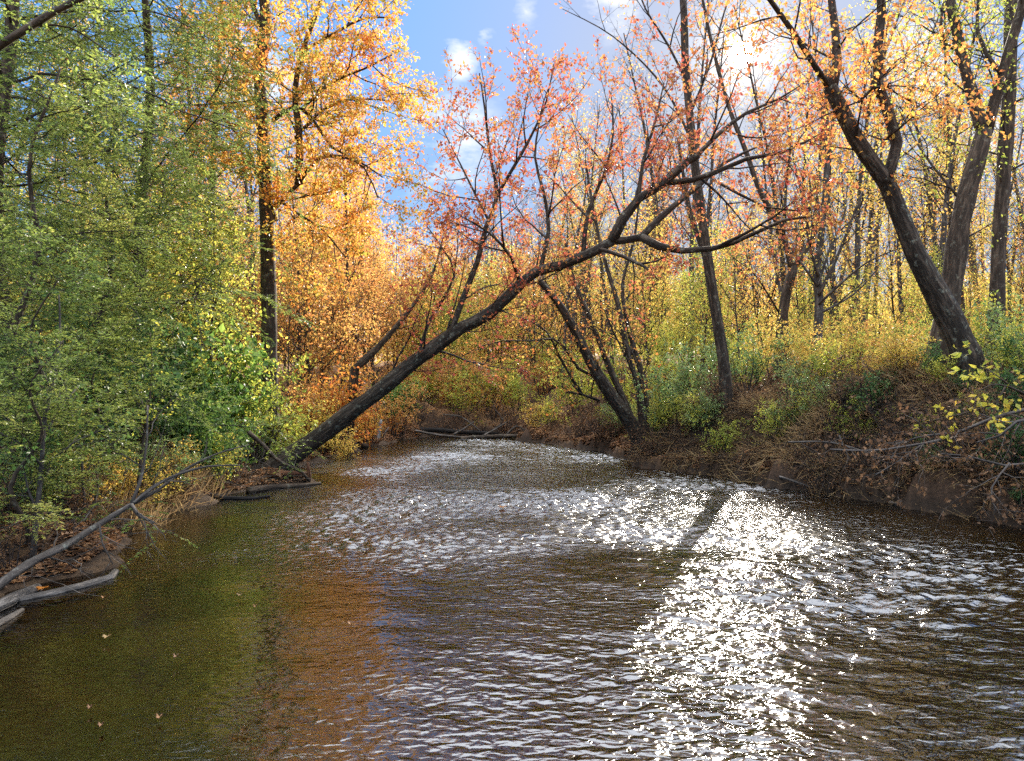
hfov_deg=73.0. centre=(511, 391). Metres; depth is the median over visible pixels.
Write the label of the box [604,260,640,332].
golden understory tree
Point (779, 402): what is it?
green shrub
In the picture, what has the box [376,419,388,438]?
white snag
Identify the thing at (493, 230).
tall bare tree
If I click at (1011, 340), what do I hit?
laurel shrub
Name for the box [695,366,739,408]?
twiggy shrub
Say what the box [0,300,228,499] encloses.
hemlock tree
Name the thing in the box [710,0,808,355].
tall bare tree
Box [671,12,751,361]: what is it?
tall bare tree
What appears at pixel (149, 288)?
golden understory tree
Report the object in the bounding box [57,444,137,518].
golden shrub
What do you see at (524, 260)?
orange understory tree
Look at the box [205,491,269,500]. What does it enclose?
shore log
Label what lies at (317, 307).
orange understory tree
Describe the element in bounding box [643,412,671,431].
green shrub
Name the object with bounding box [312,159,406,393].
tall orange tree
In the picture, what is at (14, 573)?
dead branch
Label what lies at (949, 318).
forked tree
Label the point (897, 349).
golden shrub
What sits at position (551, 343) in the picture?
yellow green shrub
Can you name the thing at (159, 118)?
tall bare tree
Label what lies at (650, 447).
twiggy shrub
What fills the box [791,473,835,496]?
twiggy shrub
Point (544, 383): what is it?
peach shrub
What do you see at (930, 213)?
tall golden tree
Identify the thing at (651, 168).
tall bare tree
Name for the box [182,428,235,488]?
broadleaf shrub
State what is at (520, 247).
bare sapling
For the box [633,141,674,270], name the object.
tall bare tree
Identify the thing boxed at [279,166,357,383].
tall orange tree
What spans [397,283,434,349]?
green understory tree
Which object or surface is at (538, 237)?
tall bare tree
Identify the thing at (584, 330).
tall bare tree
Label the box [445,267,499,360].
green understory tree
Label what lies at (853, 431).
twiggy shrub
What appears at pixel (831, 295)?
bare sapling
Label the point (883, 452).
twiggy shrub
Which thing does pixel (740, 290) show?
bare sapling
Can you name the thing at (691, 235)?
tall bare tree
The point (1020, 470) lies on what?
twiggy shrub
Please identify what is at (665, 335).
yellow green shrub
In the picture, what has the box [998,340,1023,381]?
yellow green shrub
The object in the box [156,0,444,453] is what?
maple tree
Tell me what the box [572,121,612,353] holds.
tall bare tree
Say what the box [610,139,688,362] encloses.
bare sapling
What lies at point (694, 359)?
yellow green shrub
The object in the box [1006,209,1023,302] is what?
bare sapling
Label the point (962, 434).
twiggy shrub
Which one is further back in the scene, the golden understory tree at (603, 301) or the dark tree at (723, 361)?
the golden understory tree at (603, 301)
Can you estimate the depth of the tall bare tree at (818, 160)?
46.85 m
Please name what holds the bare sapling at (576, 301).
on the ground at (292, 665)
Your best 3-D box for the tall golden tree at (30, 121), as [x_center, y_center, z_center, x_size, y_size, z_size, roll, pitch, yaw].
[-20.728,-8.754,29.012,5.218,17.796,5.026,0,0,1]
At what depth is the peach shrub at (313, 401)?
22.34 m
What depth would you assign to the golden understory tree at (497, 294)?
34.98 m
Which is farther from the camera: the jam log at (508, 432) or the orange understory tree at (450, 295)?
the orange understory tree at (450, 295)
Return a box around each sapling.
[0,281,133,558]
[48,379,137,516]
[116,301,193,483]
[125,100,258,349]
[148,165,228,353]
[226,209,284,400]
[234,209,296,357]
[258,230,332,423]
[276,222,325,379]
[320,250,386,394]
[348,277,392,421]
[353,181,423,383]
[433,215,485,346]
[437,180,499,363]
[453,211,512,368]
[468,194,524,354]
[473,212,514,333]
[495,183,563,392]
[497,202,523,350]
[500,207,537,330]
[520,251,567,377]
[523,231,562,358]
[524,175,599,372]
[524,248,560,330]
[540,195,608,357]
[546,198,607,388]
[554,210,609,349]
[554,241,581,319]
[558,220,614,333]
[565,196,617,335]
[579,289,655,437]
[589,196,634,358]
[598,236,632,356]
[604,264,636,360]
[605,193,664,341]
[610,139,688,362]
[619,174,686,341]
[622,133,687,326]
[624,185,682,342]
[626,177,691,362]
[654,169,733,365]
[676,213,731,320]
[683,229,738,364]
[691,187,773,384]
[710,201,776,341]
[713,191,765,351]
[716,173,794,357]
[716,225,754,341]
[719,228,760,342]
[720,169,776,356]
[729,164,801,340]
[737,139,833,361]
[740,161,834,339]
[744,236,779,345]
[760,218,807,334]
[766,233,801,326]
[787,217,813,336]
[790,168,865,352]
[790,178,838,336]
[792,109,879,350]
[801,183,866,340]
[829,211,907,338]
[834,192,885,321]
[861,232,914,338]
[879,116,977,340]
[881,174,936,325]
[883,98,979,333]
[897,191,982,320]
[912,341,1023,452]
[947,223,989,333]
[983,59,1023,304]
[983,182,1023,320]
[987,72,1023,309]
[1006,174,1023,326]
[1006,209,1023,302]
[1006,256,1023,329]
[1008,215,1023,324]
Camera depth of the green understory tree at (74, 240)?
19.61 m
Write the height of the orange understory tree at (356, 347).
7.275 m
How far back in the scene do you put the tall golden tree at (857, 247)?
25.31 m
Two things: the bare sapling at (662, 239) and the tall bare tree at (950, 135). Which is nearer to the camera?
the tall bare tree at (950, 135)
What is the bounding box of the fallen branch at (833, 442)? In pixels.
[788,429,883,476]
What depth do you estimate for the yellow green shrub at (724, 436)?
16.76 m
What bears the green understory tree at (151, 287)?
on the ground at (292, 665)
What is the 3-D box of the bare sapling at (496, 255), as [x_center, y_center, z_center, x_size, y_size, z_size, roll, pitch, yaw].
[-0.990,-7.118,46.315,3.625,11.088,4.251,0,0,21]
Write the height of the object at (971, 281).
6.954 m
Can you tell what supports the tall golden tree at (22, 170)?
on the ground at (292, 665)
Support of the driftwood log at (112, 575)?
on the water
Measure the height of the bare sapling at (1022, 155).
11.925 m
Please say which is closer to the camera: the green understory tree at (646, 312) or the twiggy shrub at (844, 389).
the twiggy shrub at (844, 389)
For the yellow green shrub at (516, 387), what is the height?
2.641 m
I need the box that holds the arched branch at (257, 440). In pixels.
[247,430,310,481]
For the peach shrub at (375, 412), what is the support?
on the ground at (292, 665)
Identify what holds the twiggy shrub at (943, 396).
on the ground at (292, 665)
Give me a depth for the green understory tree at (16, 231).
19.06 m
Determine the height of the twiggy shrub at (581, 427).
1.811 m
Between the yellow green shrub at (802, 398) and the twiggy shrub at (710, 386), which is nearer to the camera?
the yellow green shrub at (802, 398)
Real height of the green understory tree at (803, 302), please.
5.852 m
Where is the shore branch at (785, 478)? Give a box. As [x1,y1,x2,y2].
[779,476,823,492]
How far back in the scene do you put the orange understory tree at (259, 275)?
42.11 m
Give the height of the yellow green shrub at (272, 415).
3.834 m
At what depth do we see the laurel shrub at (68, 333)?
10.78 m
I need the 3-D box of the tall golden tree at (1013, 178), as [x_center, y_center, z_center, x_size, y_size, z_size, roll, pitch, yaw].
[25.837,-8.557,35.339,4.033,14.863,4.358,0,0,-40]
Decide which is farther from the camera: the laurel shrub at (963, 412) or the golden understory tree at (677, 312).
the golden understory tree at (677, 312)
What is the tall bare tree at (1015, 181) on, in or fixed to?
on the ground at (292, 665)
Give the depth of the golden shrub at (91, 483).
9.48 m
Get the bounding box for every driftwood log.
[0,583,42,613]
[0,608,24,626]
[17,569,119,603]
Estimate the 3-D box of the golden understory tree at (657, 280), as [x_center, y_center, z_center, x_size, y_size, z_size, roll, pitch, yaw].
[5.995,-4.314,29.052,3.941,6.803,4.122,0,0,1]
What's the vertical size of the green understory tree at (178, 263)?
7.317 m
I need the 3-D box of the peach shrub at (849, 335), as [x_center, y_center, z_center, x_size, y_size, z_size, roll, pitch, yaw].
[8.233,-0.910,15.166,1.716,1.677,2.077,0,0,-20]
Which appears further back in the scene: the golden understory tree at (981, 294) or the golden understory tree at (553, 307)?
the golden understory tree at (553, 307)
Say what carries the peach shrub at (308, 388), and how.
on the ground at (292, 665)
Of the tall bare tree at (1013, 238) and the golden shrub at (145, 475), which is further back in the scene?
the tall bare tree at (1013, 238)
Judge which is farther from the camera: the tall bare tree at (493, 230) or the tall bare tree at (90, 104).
the tall bare tree at (493, 230)
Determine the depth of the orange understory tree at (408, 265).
45.69 m
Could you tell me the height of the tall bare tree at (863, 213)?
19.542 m
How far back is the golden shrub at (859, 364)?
15.89 m
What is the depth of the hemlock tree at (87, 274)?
8.18 m
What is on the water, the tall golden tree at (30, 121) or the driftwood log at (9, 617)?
the driftwood log at (9, 617)
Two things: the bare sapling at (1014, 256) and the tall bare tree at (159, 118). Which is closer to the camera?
the tall bare tree at (159, 118)
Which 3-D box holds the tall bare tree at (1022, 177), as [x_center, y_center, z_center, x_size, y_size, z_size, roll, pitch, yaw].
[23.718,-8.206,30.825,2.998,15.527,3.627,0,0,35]
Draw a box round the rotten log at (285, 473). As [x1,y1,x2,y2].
[269,471,306,477]
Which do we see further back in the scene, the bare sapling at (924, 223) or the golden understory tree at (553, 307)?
the golden understory tree at (553, 307)
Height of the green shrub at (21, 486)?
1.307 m
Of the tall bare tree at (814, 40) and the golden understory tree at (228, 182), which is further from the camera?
the tall bare tree at (814, 40)
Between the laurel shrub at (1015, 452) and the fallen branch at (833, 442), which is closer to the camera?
the laurel shrub at (1015, 452)
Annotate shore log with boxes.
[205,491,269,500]
[246,482,321,494]
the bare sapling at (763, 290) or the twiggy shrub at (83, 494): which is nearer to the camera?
the twiggy shrub at (83, 494)
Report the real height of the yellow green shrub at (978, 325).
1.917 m
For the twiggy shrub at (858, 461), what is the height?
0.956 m
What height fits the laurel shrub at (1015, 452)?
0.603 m
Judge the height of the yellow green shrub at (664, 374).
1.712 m
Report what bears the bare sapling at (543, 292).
on the ground at (292, 665)
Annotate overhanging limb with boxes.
[0,0,165,110]
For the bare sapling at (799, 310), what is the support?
on the ground at (292, 665)
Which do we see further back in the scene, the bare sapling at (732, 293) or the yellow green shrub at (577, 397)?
the bare sapling at (732, 293)
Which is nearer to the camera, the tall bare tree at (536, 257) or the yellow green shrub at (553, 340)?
the yellow green shrub at (553, 340)
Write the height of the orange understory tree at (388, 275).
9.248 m
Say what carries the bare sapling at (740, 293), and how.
on the ground at (292, 665)
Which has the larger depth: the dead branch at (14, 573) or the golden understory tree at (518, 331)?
the golden understory tree at (518, 331)
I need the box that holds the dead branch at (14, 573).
[0,389,312,611]
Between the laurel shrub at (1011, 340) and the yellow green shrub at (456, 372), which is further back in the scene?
the yellow green shrub at (456, 372)
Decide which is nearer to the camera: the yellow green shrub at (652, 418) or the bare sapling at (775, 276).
the yellow green shrub at (652, 418)
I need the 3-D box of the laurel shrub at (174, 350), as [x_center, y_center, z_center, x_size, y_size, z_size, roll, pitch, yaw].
[-7.692,-0.662,15.560,2.513,3.334,2.819,0,0,-20]
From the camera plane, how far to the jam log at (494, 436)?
29.23 m
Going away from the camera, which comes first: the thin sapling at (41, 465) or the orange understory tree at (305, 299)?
the thin sapling at (41, 465)
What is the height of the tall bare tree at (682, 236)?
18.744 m
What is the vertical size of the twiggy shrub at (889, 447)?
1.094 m
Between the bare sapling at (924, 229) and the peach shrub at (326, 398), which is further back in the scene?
the bare sapling at (924, 229)
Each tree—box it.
[0,0,246,367]
[0,0,330,574]
[0,0,391,397]
[0,21,233,476]
[0,72,324,478]
[0,219,149,538]
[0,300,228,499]
[3,160,54,332]
[4,123,49,290]
[5,0,83,233]
[11,204,117,367]
[11,218,88,370]
[12,147,167,366]
[28,45,126,245]
[29,1,158,264]
[35,55,80,362]
[43,0,129,333]
[43,189,162,351]
[44,41,99,263]
[44,41,163,300]
[61,146,227,373]
[66,203,212,371]
[66,230,190,344]
[85,152,316,415]
[88,60,184,205]
[111,172,187,339]
[120,5,199,219]
[123,169,281,365]
[130,0,237,369]
[132,20,259,376]
[141,33,258,376]
[143,0,267,361]
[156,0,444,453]
[157,185,291,401]
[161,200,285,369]
[162,92,286,315]
[204,7,305,398]
[215,255,258,376]
[216,165,284,367]
[216,190,246,295]
[218,83,295,377]
[224,253,259,363]
[226,72,284,369]
[241,231,288,349]
[242,206,384,412]
[243,55,365,383]
[244,104,382,404]
[250,2,858,469]
[259,229,341,382]
[277,163,309,375]
[277,230,365,373]
[277,234,326,361]
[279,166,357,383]
[279,223,345,377]
[283,160,356,375]
[284,217,402,373]
[296,253,390,401]
[303,76,393,399]
[309,190,358,370]
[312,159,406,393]
[323,187,396,338]
[338,162,405,370]
[340,236,410,378]
[343,232,467,444]
[350,203,432,363]
[361,261,396,363]
[370,267,419,371]
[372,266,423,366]
[381,242,437,361]
[382,262,414,364]
[389,222,478,364]
[391,282,431,354]
[396,260,472,387]
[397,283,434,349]
[401,240,470,363]
[415,230,488,345]
[415,260,470,350]
[419,128,668,451]
[422,245,478,357]
[422,298,486,371]
[441,256,526,373]
[442,240,526,362]
[443,289,485,370]
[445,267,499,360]
[448,251,542,395]
[461,269,503,329]
[479,170,507,321]
[485,228,553,358]
[489,231,558,338]
[497,232,551,322]
[502,192,531,333]
[517,212,559,323]
[530,203,556,308]
[531,215,544,300]
[532,189,556,314]
[533,189,561,298]
[535,270,597,337]
[540,128,597,352]
[544,114,594,358]
[545,125,618,388]
[545,176,582,292]
[548,277,578,356]
[552,81,625,366]
[554,0,778,412]
[556,89,615,329]
[566,88,635,367]
[567,188,688,371]
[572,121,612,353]
[577,140,637,369]
[578,172,624,359]
[590,253,631,346]
[593,0,697,339]
[601,89,652,358]
[604,193,641,348]
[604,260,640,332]
[607,208,623,352]
[608,177,646,341]
[608,234,630,355]
[610,204,704,362]
[613,264,671,340]
[619,267,673,350]
[620,92,688,342]
[621,49,722,357]
[628,121,682,353]
[628,271,682,361]
[632,121,686,337]
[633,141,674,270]
[639,317,693,403]
[640,145,686,354]
[653,146,702,353]
[654,269,707,362]
[656,0,741,363]
[658,257,709,356]
[662,216,773,384]
[666,267,698,354]
[667,278,696,339]
[668,189,689,352]
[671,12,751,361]
[672,0,859,371]
[672,253,756,345]
[682,0,1023,385]
[683,196,757,339]
[683,239,750,329]
[687,196,808,341]
[696,123,740,327]
[703,138,734,268]
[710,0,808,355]
[728,267,764,337]
[730,32,795,296]
[739,262,794,343]
[751,69,952,357]
[751,75,840,298]
[754,158,797,333]
[768,273,834,353]
[769,254,848,349]
[776,0,876,352]
[778,29,837,349]
[790,71,859,334]
[792,20,858,339]
[794,0,939,345]
[808,280,860,351]
[814,100,887,288]
[815,58,887,320]
[825,164,944,338]
[825,265,900,356]
[831,113,910,350]
[833,0,1023,370]
[834,0,914,321]
[840,151,878,276]
[841,0,970,340]
[841,69,902,336]
[855,0,988,268]
[868,63,927,335]
[869,260,924,336]
[871,0,1023,275]
[872,262,924,333]
[873,206,895,306]
[877,267,932,334]
[881,256,922,332]
[882,164,903,292]
[886,274,924,326]
[895,0,996,232]
[895,244,986,336]
[896,67,991,241]
[905,65,1012,313]
[908,93,965,326]
[913,54,1000,263]
[913,83,968,260]
[917,0,1023,351]
[926,101,1021,304]
[937,29,998,321]
[938,133,990,298]
[963,185,988,319]
[964,269,986,332]
[965,265,1008,330]
[965,265,1013,335]
[966,205,989,296]
[967,2,1023,249]
[967,137,995,306]
[969,263,1023,335]
[970,79,1023,268]
[971,128,1023,321]
[976,170,1018,285]
[977,160,1012,295]
[989,119,1023,326]
[1006,261,1023,334]
[1007,70,1023,244]
[1009,268,1023,307]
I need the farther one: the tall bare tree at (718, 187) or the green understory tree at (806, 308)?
the tall bare tree at (718, 187)
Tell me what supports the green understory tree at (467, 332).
on the ground at (292, 665)
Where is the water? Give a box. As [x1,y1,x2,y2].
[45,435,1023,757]
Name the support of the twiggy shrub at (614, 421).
on the ground at (292, 665)
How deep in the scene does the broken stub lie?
15.17 m
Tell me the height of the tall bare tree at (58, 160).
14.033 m
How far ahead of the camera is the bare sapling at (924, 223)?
33.44 m
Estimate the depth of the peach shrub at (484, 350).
39.67 m
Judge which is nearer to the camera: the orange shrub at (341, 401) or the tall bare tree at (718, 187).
the orange shrub at (341, 401)
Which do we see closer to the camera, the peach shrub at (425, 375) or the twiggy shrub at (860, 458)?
the twiggy shrub at (860, 458)
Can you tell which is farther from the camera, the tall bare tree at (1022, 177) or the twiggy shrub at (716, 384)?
the tall bare tree at (1022, 177)
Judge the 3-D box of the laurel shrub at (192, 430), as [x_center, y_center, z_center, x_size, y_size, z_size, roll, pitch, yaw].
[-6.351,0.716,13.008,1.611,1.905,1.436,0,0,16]
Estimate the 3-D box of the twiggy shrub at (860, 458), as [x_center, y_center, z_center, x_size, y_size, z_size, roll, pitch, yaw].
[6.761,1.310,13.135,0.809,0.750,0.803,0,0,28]
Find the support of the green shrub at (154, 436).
on the ground at (292, 665)
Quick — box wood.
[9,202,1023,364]
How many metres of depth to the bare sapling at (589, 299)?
33.06 m
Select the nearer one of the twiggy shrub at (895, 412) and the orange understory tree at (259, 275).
the twiggy shrub at (895, 412)
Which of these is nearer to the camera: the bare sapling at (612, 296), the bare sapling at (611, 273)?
the bare sapling at (611, 273)
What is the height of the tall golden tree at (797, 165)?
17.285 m
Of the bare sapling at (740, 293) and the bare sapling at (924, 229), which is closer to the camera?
the bare sapling at (924, 229)
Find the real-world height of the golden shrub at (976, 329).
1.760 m
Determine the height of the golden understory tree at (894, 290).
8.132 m
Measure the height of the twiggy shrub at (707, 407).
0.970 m
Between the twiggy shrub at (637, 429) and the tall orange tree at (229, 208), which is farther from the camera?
the tall orange tree at (229, 208)
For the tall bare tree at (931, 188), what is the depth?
59.76 m
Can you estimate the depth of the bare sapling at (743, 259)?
44.72 m
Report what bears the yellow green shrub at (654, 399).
on the ground at (292, 665)
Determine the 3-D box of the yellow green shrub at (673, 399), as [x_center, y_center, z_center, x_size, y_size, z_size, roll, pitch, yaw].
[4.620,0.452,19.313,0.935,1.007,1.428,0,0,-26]
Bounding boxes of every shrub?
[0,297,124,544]
[0,309,114,471]
[0,431,80,524]
[0,493,68,573]
[1,426,84,513]
[16,461,129,530]
[25,318,182,449]
[28,460,128,520]
[38,440,101,501]
[43,454,115,516]
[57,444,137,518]
[69,316,191,449]
[72,456,110,503]
[90,494,156,534]
[94,427,150,479]
[100,460,145,507]
[100,473,146,499]
[109,300,229,430]
[119,423,170,452]
[119,442,197,509]
[126,311,277,432]
[126,409,170,451]
[133,431,211,495]
[135,380,232,463]
[138,403,192,451]
[157,382,237,471]
[167,435,209,475]
[182,364,271,449]
[182,419,250,490]
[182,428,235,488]
[184,387,253,478]
[194,335,321,466]
[200,405,264,470]
[246,430,274,463]
[249,407,289,443]
[256,404,313,465]
[258,381,331,434]
[268,438,295,456]
[278,367,346,425]
[282,401,311,435]
[283,380,344,433]
[285,382,338,455]
[294,350,383,452]
[302,414,341,452]
[305,380,347,422]
[314,407,350,451]
[327,424,362,463]
[334,390,392,447]
[343,414,376,440]
[360,405,386,432]
[366,409,383,435]
[368,377,408,417]
[371,373,427,410]
[373,376,434,438]
[382,359,434,389]
[390,365,455,403]
[392,367,428,399]
[393,373,431,414]
[397,389,443,427]
[402,338,472,406]
[415,361,441,396]
[415,396,464,436]
[425,345,501,410]
[428,355,477,396]
[435,366,493,424]
[437,348,530,411]
[442,399,500,441]
[450,357,537,419]
[464,334,496,360]
[467,334,504,363]
[477,392,531,433]
[479,318,537,358]
[486,361,542,416]
[492,326,520,356]
[497,350,529,372]
[503,335,551,376]
[513,394,545,427]
[520,345,578,400]
[522,327,549,363]
[524,334,575,391]
[530,340,553,365]
[531,390,570,426]
[535,325,567,363]
[536,340,597,425]
[547,317,607,357]
[550,399,602,438]
[563,393,618,440]
[564,417,591,436]
[569,333,638,423]
[593,405,623,438]
[595,406,615,421]
[599,403,618,427]
[603,398,633,431]
[612,401,635,433]
[614,399,637,436]
[616,347,707,422]
[625,341,741,404]
[626,426,666,457]
[627,411,653,444]
[629,412,663,440]
[641,323,684,367]
[643,394,676,440]
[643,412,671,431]
[647,331,678,361]
[649,360,674,392]
[649,390,667,411]
[652,393,687,428]
[656,325,745,400]
[657,392,686,410]
[658,385,690,408]
[662,397,689,420]
[674,389,714,433]
[680,412,753,455]
[682,394,721,434]
[685,328,746,369]
[685,351,704,366]
[688,385,724,427]
[691,393,729,420]
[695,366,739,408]
[695,372,754,409]
[696,313,797,392]
[698,327,747,374]
[726,427,760,452]
[727,329,781,388]
[739,307,812,381]
[742,327,788,365]
[752,399,796,445]
[758,367,844,425]
[758,395,803,427]
[759,395,809,433]
[773,317,810,361]
[773,336,829,406]
[778,418,860,478]
[779,338,831,388]
[780,362,837,412]
[782,326,878,390]
[783,384,830,422]
[790,314,850,362]
[791,344,912,419]
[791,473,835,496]
[792,329,824,358]
[800,447,853,496]
[806,318,850,352]
[811,401,869,458]
[813,290,899,379]
[821,407,904,454]
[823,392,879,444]
[836,349,881,380]
[836,377,884,416]
[837,316,898,354]
[838,374,935,445]
[840,307,929,367]
[840,424,923,468]
[843,427,896,470]
[844,440,871,465]
[849,424,921,475]
[851,364,897,414]
[859,437,922,477]
[860,326,895,356]
[860,426,923,465]
[861,339,889,373]
[867,326,915,353]
[869,416,939,474]
[870,318,940,370]
[873,349,901,370]
[877,329,933,370]
[884,404,957,448]
[885,317,931,350]
[886,338,922,370]
[890,359,1020,457]
[893,317,925,351]
[908,434,946,466]
[909,375,970,411]
[911,341,948,376]
[911,401,1004,480]
[911,414,986,455]
[913,402,996,463]
[913,411,945,446]
[914,313,932,348]
[916,351,957,386]
[933,379,1023,485]
[940,289,1023,364]
[946,364,992,392]
[951,400,987,426]
[954,387,987,426]
[969,320,1011,341]
[970,283,1023,362]
[970,407,1023,479]
[981,365,1023,419]
[984,423,1023,458]
[985,329,1023,379]
[987,321,1023,387]
[995,350,1022,407]
[996,436,1023,468]
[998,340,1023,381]
[1006,500,1023,527]
[1008,486,1023,505]
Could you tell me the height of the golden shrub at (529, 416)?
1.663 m
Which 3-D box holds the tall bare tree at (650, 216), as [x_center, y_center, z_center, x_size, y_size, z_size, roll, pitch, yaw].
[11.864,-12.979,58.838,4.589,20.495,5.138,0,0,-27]
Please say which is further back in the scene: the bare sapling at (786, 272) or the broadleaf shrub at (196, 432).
the bare sapling at (786, 272)
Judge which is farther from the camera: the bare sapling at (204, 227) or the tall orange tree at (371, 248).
the tall orange tree at (371, 248)
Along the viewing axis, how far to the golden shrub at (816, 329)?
18.91 m
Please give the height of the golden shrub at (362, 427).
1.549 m
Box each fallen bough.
[817,402,1023,508]
[913,384,1023,554]
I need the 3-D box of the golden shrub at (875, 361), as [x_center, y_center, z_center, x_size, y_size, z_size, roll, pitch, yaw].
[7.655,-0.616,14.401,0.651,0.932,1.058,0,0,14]
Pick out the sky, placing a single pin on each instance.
(431, 26)
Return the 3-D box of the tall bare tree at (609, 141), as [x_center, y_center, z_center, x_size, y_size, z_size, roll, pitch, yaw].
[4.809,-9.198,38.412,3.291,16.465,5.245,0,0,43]
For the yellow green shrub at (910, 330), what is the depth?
24.13 m
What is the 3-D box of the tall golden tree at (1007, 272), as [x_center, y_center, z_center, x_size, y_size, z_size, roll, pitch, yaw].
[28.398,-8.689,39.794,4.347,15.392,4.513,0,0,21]
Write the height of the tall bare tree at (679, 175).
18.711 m
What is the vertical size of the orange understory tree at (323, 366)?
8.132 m
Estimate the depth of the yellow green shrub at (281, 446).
18.47 m
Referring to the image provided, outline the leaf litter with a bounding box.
[0,343,1023,586]
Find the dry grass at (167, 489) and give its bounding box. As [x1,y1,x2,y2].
[72,352,1023,542]
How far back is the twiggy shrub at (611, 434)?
23.16 m
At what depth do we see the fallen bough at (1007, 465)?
9.46 m
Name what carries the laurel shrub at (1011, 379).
on the ground at (292, 665)
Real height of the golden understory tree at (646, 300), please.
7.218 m
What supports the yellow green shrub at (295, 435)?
on the ground at (292, 665)
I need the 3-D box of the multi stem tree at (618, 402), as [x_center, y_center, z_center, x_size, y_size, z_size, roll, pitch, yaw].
[1.535,-2.739,19.760,7.922,10.136,4.197,0,0,-22]
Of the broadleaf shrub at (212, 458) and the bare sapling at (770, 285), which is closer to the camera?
the broadleaf shrub at (212, 458)
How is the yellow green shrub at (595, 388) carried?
on the ground at (292, 665)
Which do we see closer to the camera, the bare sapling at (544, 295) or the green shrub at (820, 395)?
the green shrub at (820, 395)
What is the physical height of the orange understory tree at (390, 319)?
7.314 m
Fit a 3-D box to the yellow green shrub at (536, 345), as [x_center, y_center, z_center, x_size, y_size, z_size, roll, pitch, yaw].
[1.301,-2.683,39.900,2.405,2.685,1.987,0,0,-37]
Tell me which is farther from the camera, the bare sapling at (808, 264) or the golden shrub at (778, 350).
the bare sapling at (808, 264)
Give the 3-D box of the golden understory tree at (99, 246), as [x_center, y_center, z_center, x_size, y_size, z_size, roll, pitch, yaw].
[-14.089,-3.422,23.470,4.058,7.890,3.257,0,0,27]
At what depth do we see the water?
10.93 m
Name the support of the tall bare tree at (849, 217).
on the ground at (292, 665)
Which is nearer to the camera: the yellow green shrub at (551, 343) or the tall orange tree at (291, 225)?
the yellow green shrub at (551, 343)
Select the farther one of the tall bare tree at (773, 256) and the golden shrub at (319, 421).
the tall bare tree at (773, 256)
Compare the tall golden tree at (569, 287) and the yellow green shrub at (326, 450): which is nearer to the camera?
the yellow green shrub at (326, 450)
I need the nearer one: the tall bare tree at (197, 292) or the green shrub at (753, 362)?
the green shrub at (753, 362)
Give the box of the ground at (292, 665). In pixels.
[0,349,1023,760]
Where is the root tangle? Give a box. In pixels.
[610,325,1023,525]
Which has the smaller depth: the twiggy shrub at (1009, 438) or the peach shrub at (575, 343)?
the twiggy shrub at (1009, 438)
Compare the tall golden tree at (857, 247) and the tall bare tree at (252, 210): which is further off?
the tall bare tree at (252, 210)
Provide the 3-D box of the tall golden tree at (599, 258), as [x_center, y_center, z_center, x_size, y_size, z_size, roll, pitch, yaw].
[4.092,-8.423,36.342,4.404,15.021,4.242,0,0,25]
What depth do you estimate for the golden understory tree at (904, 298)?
47.16 m
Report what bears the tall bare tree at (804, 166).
on the ground at (292, 665)
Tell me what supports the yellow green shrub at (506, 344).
on the ground at (292, 665)
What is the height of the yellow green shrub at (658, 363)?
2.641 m
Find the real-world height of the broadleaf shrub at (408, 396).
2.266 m
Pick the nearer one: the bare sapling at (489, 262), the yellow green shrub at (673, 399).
the yellow green shrub at (673, 399)
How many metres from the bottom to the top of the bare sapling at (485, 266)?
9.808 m
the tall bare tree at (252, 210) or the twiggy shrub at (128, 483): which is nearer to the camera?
the twiggy shrub at (128, 483)
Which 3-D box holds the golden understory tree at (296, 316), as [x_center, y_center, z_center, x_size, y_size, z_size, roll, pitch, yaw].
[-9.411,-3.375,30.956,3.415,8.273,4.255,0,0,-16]
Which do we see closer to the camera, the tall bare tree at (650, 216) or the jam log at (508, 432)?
the jam log at (508, 432)
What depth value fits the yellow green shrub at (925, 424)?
12.57 m
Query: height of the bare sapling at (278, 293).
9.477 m
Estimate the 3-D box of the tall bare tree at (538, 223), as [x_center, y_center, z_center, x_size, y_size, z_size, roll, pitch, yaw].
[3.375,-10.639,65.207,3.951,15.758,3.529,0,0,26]
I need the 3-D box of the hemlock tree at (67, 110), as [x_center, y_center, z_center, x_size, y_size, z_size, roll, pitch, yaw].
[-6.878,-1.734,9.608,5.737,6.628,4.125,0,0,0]
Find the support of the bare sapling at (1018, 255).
on the ground at (292, 665)
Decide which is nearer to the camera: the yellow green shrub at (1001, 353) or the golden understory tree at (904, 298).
the yellow green shrub at (1001, 353)
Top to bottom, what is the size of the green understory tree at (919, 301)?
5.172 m
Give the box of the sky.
[0,0,1023,348]
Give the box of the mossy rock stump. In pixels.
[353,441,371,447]
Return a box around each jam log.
[414,430,460,437]
[418,424,498,434]
[437,395,525,433]
[454,417,510,434]
[460,434,517,440]
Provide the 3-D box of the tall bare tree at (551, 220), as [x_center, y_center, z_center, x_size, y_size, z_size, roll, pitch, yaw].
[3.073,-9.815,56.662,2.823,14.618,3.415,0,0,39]
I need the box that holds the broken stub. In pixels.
[306,462,310,479]
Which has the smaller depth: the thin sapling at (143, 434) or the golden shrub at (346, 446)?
the thin sapling at (143, 434)
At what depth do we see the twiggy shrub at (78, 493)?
8.92 m
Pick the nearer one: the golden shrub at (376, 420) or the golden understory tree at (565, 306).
the golden shrub at (376, 420)
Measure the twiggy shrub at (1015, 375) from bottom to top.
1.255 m

